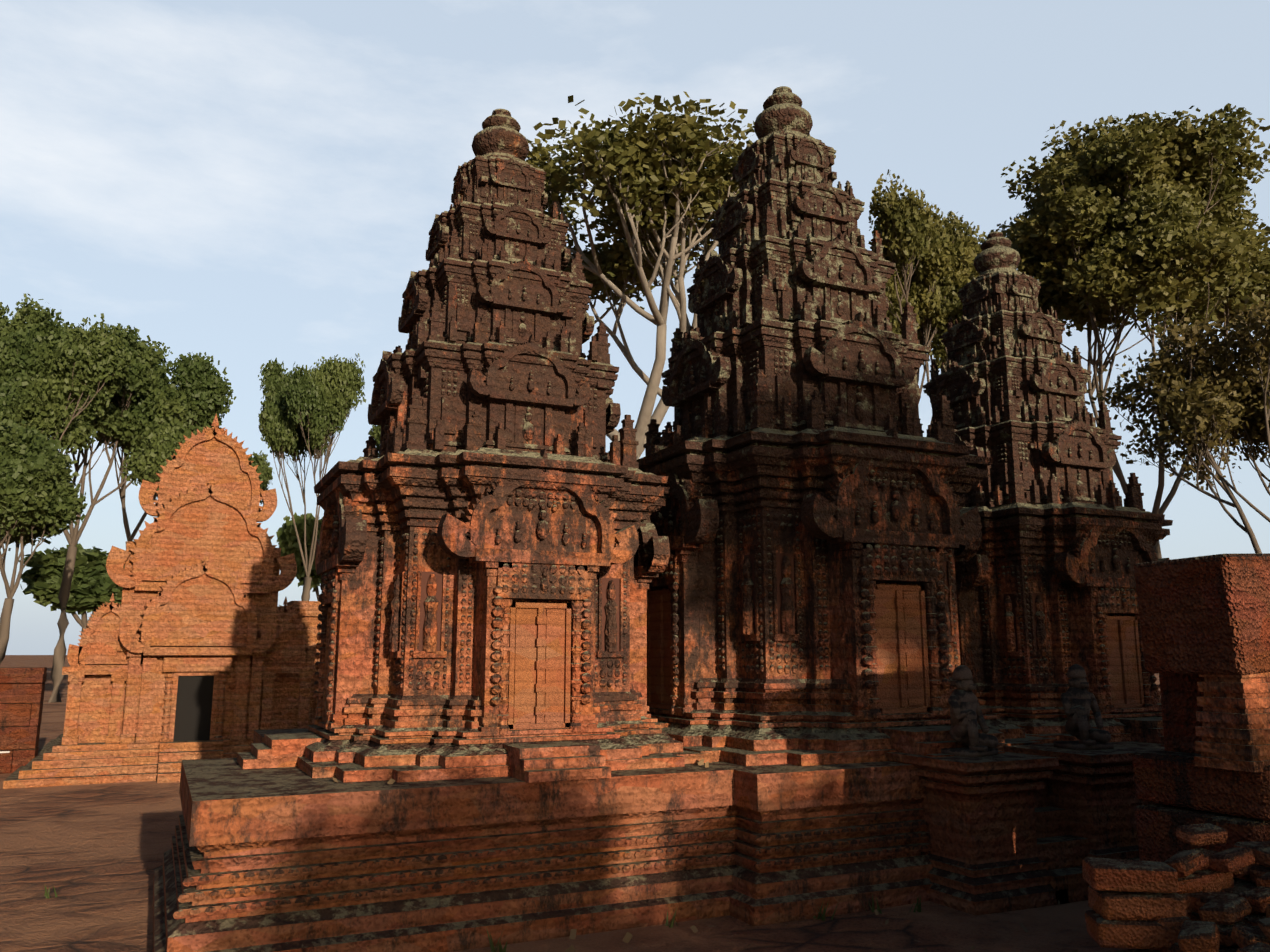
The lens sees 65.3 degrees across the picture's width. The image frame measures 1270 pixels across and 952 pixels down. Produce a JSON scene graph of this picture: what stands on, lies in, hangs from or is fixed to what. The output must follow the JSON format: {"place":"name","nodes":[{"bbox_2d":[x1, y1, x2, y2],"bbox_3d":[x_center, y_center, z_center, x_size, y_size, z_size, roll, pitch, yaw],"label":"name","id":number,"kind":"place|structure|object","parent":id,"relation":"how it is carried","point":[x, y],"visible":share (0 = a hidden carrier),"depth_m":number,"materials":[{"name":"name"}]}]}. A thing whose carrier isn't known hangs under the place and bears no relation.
{"place":"outdoors","nodes":[
{"label":"outdoors","id":0,"kind":"place"},
{"bbox_2d":[0,655,1160,951],"bbox_3d":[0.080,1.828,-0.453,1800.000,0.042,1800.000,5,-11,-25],"label":"ground","id":1,"kind":"structure","parent":0,"point":[100,849],"depth_m":7.28,"materials":[{"name":"brown soil"}]},
{"bbox_2d":[0,598,13,664],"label":"tree","id":2,"kind":"object","parent":1,"relation":"on","point":[6,613],"visible":0.77,"depth_m":30.15,"materials":[{"name":"grey plant"}]},
{"bbox_2d":[0,667,46,773],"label":"enclosure wall","id":3,"kind":"structure","parent":1,"relation":"on","point":[22,689],"depth_m":15.82,"materials":[{"name":"red brick"}]},
{"bbox_2d":[3,319,56,331],"bbox_3d":[-26.182,0.587,36.240,7.589,15.323,7.424,5,-11,-25],"label":"tree","id":4,"kind":"object","parent":1,"relation":"on","point":[15,328],"depth_m":39.62,"materials":[{"name":"green plant"}]},
{"bbox_2d":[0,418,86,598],"bbox_3d":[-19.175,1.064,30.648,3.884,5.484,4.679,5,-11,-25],"label":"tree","id":5,"kind":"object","parent":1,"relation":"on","point":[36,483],"depth_m":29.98,"materials":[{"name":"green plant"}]},
{"bbox_2d":[0,302,134,549],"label":"tree","id":6,"kind":"object","parent":1,"relation":"on","point":[22,392],"depth_m":36.69,"materials":[{"name":"green plant"}]},
{"bbox_2d":[19,543,124,627],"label":"tree","id":7,"kind":"object","parent":1,"relation":"on","point":[93,585],"depth_m":82.71,"materials":[{"name":"green plant"}]},
{"bbox_2d":[5,294,191,702],"bbox_3d":[-22.046,0.820,39.329,7.593,15.944,5.959,5,-11,-25],"label":"tree","id":8,"kind":"object","parent":1,"relation":"on","point":[162,407],"depth_m":39.76,"materials":[{"name":"green plant"}]},
{"bbox_2d":[3,413,318,788],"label":"library","id":9,"kind":"structure","parent":1,"relation":"on","point":[200,580],"depth_m":15.71,"materials":[{"name":"brick"}]},
{"bbox_2d":[173,676,213,740],"bbox_3d":[-6.949,3.655,15.618,0.520,1.000,0.008,5,-11,-25],"label":"doorway","id":10,"kind":"structure","parent":9,"relation":"attached to","point":[193,708],"depth_m":15.61,"materials":[{"name":"black"}]},
{"bbox_2d":[94,341,235,545],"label":"tree","id":11,"kind":"object","parent":1,"relation":"on","point":[205,389],"depth_m":42.78,"materials":[{"name":"green plant"}]},
{"bbox_2d":[121,417,211,499],"bbox_3d":[-16.984,3.063,36.198,3.668,10.427,3.454,5,-11,-25],"label":"tree","id":12,"kind":"object","parent":1,"relation":"on","point":[155,453],"depth_m":36.28,"materials":[{"name":"green plant"}]},
{"bbox_2d":[248,450,273,504],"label":"tree","id":13,"kind":"object","parent":1,"relation":"on","point":[263,468],"visible":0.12,"depth_m":54.78,"materials":[{"name":"green plant"}]},
{"bbox_2d":[276,512,322,600],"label":"tree","id":14,"kind":"object","parent":1,"relation":"on","point":[287,540],"depth_m":85.87,"materials":[{"name":"green plant"}]},
{"bbox_2d":[287,601,323,724],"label":"gopura","id":15,"kind":"structure","parent":1,"relation":"on","point":[309,612],"depth_m":19.93,"materials":[{"name":"stone"}]},
{"bbox_2d":[258,353,365,600],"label":"tree","id":16,"kind":"object","parent":1,"relation":"on","point":[322,392],"depth_m":41.56,"materials":[{"name":"green plant"}]},
{"bbox_2d":[368,425,380,457],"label":"tree","id":17,"kind":"object","parent":1,"relation":"on","point":[375,431],"depth_m":51.41,"materials":[{"name":"green plant"}]},
{"bbox_2d":[44,881,926,951],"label":"weed tufts","id":18,"kind":"object","parent":1,"relation":"on","point":[822,916],"visible":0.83,"depth_m":7.08,"materials":[{"name":"green plant"}]},
{"bbox_2d":[525,91,763,456],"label":"pale tree","id":19,"kind":"object","parent":1,"relation":"on","point":[616,148],"depth_m":42.30,"materials":[{"name":"green plant"}]},
{"bbox_2d":[153,728,1164,951],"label":"platform","id":20,"kind":"structure","parent":1,"relation":"on","point":[288,859],"depth_m":6.84,"materials":[{"name":"brick"}]},
{"bbox_2d":[237,155,711,782],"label":"tower","id":21,"kind":"structure","parent":20,"relation":"on","point":[451,471],"depth_m":8.02,"materials":[{"name":"stone"}]},
{"bbox_2d":[322,602,570,729],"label":"false doors","id":22,"kind":"structure","parent":21,"relation":"attached to","point":[539,672],"depth_m":7.66,"materials":[{"name":"orange stone"}]},
{"bbox_2d":[313,176,626,705],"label":"carved reliefs","id":23,"kind":"object","parent":21,"relation":"attached to","point":[542,529],"visible":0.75,"depth_m":7.83,"materials":[{"name":"brown stone"}]},
{"bbox_2d":[467,109,529,164],"bbox_3d":[-1.319,-3.264,9.738,0.706,0.700,0.706,5,-11,-25],"label":"tower finial","id":24,"kind":"object","parent":21,"relation":"attached to","point":[499,134],"visible":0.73,"depth_m":9.54,"materials":[{"name":"brown stone"}]},
{"bbox_2d":[400,571,619,650],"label":"tower niches","id":25,"kind":"object","parent":21,"relation":"attached to","point":[425,576],"visible":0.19,"depth_m":7.81,"materials":[{"name":"brown stone"}]},
{"bbox_2d":[636,132,1057,765],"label":"tower","id":26,"kind":"structure","parent":20,"relation":"on","point":[804,446],"depth_m":9.17,"materials":[{"name":"stone"}]},
{"bbox_2d":[752,86,812,143],"bbox_3d":[1.675,-4.003,11.211,0.826,0.819,0.826,5,-11,-25],"label":"tower finial","id":27,"kind":"object","parent":26,"relation":"attached to","point":[784,112],"visible":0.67,"depth_m":10.98,"materials":[{"name":"brown stone"}]},
{"bbox_2d":[647,584,930,713],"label":"false doors","id":28,"kind":"structure","parent":26,"relation":"attached to","point":[902,653],"depth_m":8.83,"materials":[{"name":"brown stone"}]},
{"bbox_2d":[652,153,958,688],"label":"carved reliefs","id":29,"kind":"object","parent":26,"relation":"attached to","point":[896,510],"visible":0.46,"depth_m":8.97,"materials":[{"name":"brown stone"}]},
{"bbox_2d":[744,553,948,633],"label":"tower central niches","id":30,"kind":"object","parent":26,"relation":"attached to","point":[779,558],"visible":0.21,"depth_m":8.91,"materials":[{"name":"brown stone"}]},
{"bbox_2d":[919,272,1172,743],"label":"tower","id":31,"kind":"structure","parent":20,"relation":"on","point":[1036,509],"depth_m":10.86,"materials":[{"name":"stone"}]},
{"bbox_2d":[970,231,1021,281],"bbox_3d":[4.587,-2.759,12.572,0.706,0.700,0.706,5,-11,-25],"label":"tower finial","id":32,"kind":"object","parent":31,"relation":"attached to","point":[997,254],"visible":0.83,"depth_m":12.38,"materials":[{"name":"brown stone"}]},
{"bbox_2d":[1003,593,1043,651],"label":"tower niches","id":33,"kind":"object","parent":31,"relation":"attached to","point":[1012,596],"visible":0.1,"depth_m":10.62,"materials":[{"name":"brown stone"}]},
{"bbox_2d":[935,287,1156,690],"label":"carved reliefs","id":34,"kind":"object","parent":31,"relation":"attached to","point":[1116,561],"visible":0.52,"depth_m":10.64,"materials":[{"name":"brown stone"}]},
{"bbox_2d":[1106,616,1144,708],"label":"tower doors","id":35,"kind":"structure","parent":31,"relation":"attached to","point":[1126,679],"depth_m":10.49,"materials":[{"name":"brown stone"}]},
{"bbox_2d":[332,740,1077,951],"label":"grass tufts","id":36,"kind":"object","parent":1,"relation":"on","point":[627,937],"visible":0.33,"depth_m":6.72,"materials":[{"name":"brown plant"}]},
{"bbox_2d":[868,169,1016,436],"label":"tree","id":37,"kind":"object","parent":1,"relation":"on","point":[913,219],"depth_m":48.11,"materials":[{"name":"green plant"}]},
{"bbox_2d":[886,751,1068,915],"bbox_3d":[2.680,2.767,7.870,0.940,1.070,0.940,5,-11,-25],"label":"pedestal","id":38,"kind":"object","parent":1,"relation":"on","point":[979,818],"visible":0.79,"depth_m":7.55,"materials":[{"name":"stone"}]},
{"bbox_2d":[941,665,997,757],"bbox_3d":[2.701,1.887,8.004,0.372,0.709,0.364,8,-13,-37],"label":"guardian statue","id":39,"kind":"object","parent":38,"relation":"on","point":[966,714],"visible":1,"depth_m":7.93,"materials":[{"name":"stone"}]},
{"bbox_2d":[1004,743,1159,859],"bbox_3d":[3.853,2.865,8.422,0.940,1.070,0.940,5,-11,-25],"label":"pedestal","id":40,"kind":"object","parent":1,"relation":"on","point":[1092,792],"visible":0.33,"depth_m":8.10,"materials":[{"name":"stone"}]},
{"bbox_2d":[1053,664,1113,749],"bbox_3d":[3.865,1.984,8.550,0.372,0.709,0.364,3,-11,-17],"label":"guardian statue","id":41,"kind":"object","parent":40,"relation":"on","point":[1078,699],"visible":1,"depth_m":8.51,"materials":[{"name":"stone"}]},
{"bbox_2d":[957,103,1269,558],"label":"tree","id":42,"kind":"object","parent":1,"relation":"on","point":[1158,214],"depth_m":27.37,"materials":[{"name":"green plant"}]},
{"bbox_2d":[1082,823,1269,951],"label":"brick rubble","id":43,"kind":"object","parent":1,"relation":"on","point":[1199,900],"visible":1,"depth_m":4.39,"materials":[{"name":"brown brick"}]},
{"bbox_2d":[1085,292,1269,552],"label":"tree","id":44,"kind":"object","parent":1,"relation":"on","point":[1249,403],"depth_m":18.87,"materials":[{"name":"green plant"}]},
{"bbox_2d":[0,0,1269,654],"label":"sky","id":45,"kind":"structure","parent":0,"point":[245,184],"materials":[{"name":"blue"}]},
{"bbox_2d":[1132,553,1269,861],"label":"ruined wall","id":46,"kind":"structure","parent":0,"point":[1205,615],"depth_m":5.29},
{"bbox_2d":[1194,672,1269,772],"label":"ruin pier","id":47,"kind":"structure","parent":46,"relation":"on","point":[1233,716],"depth_m":5.11,"materials":[{"name":"stone"}]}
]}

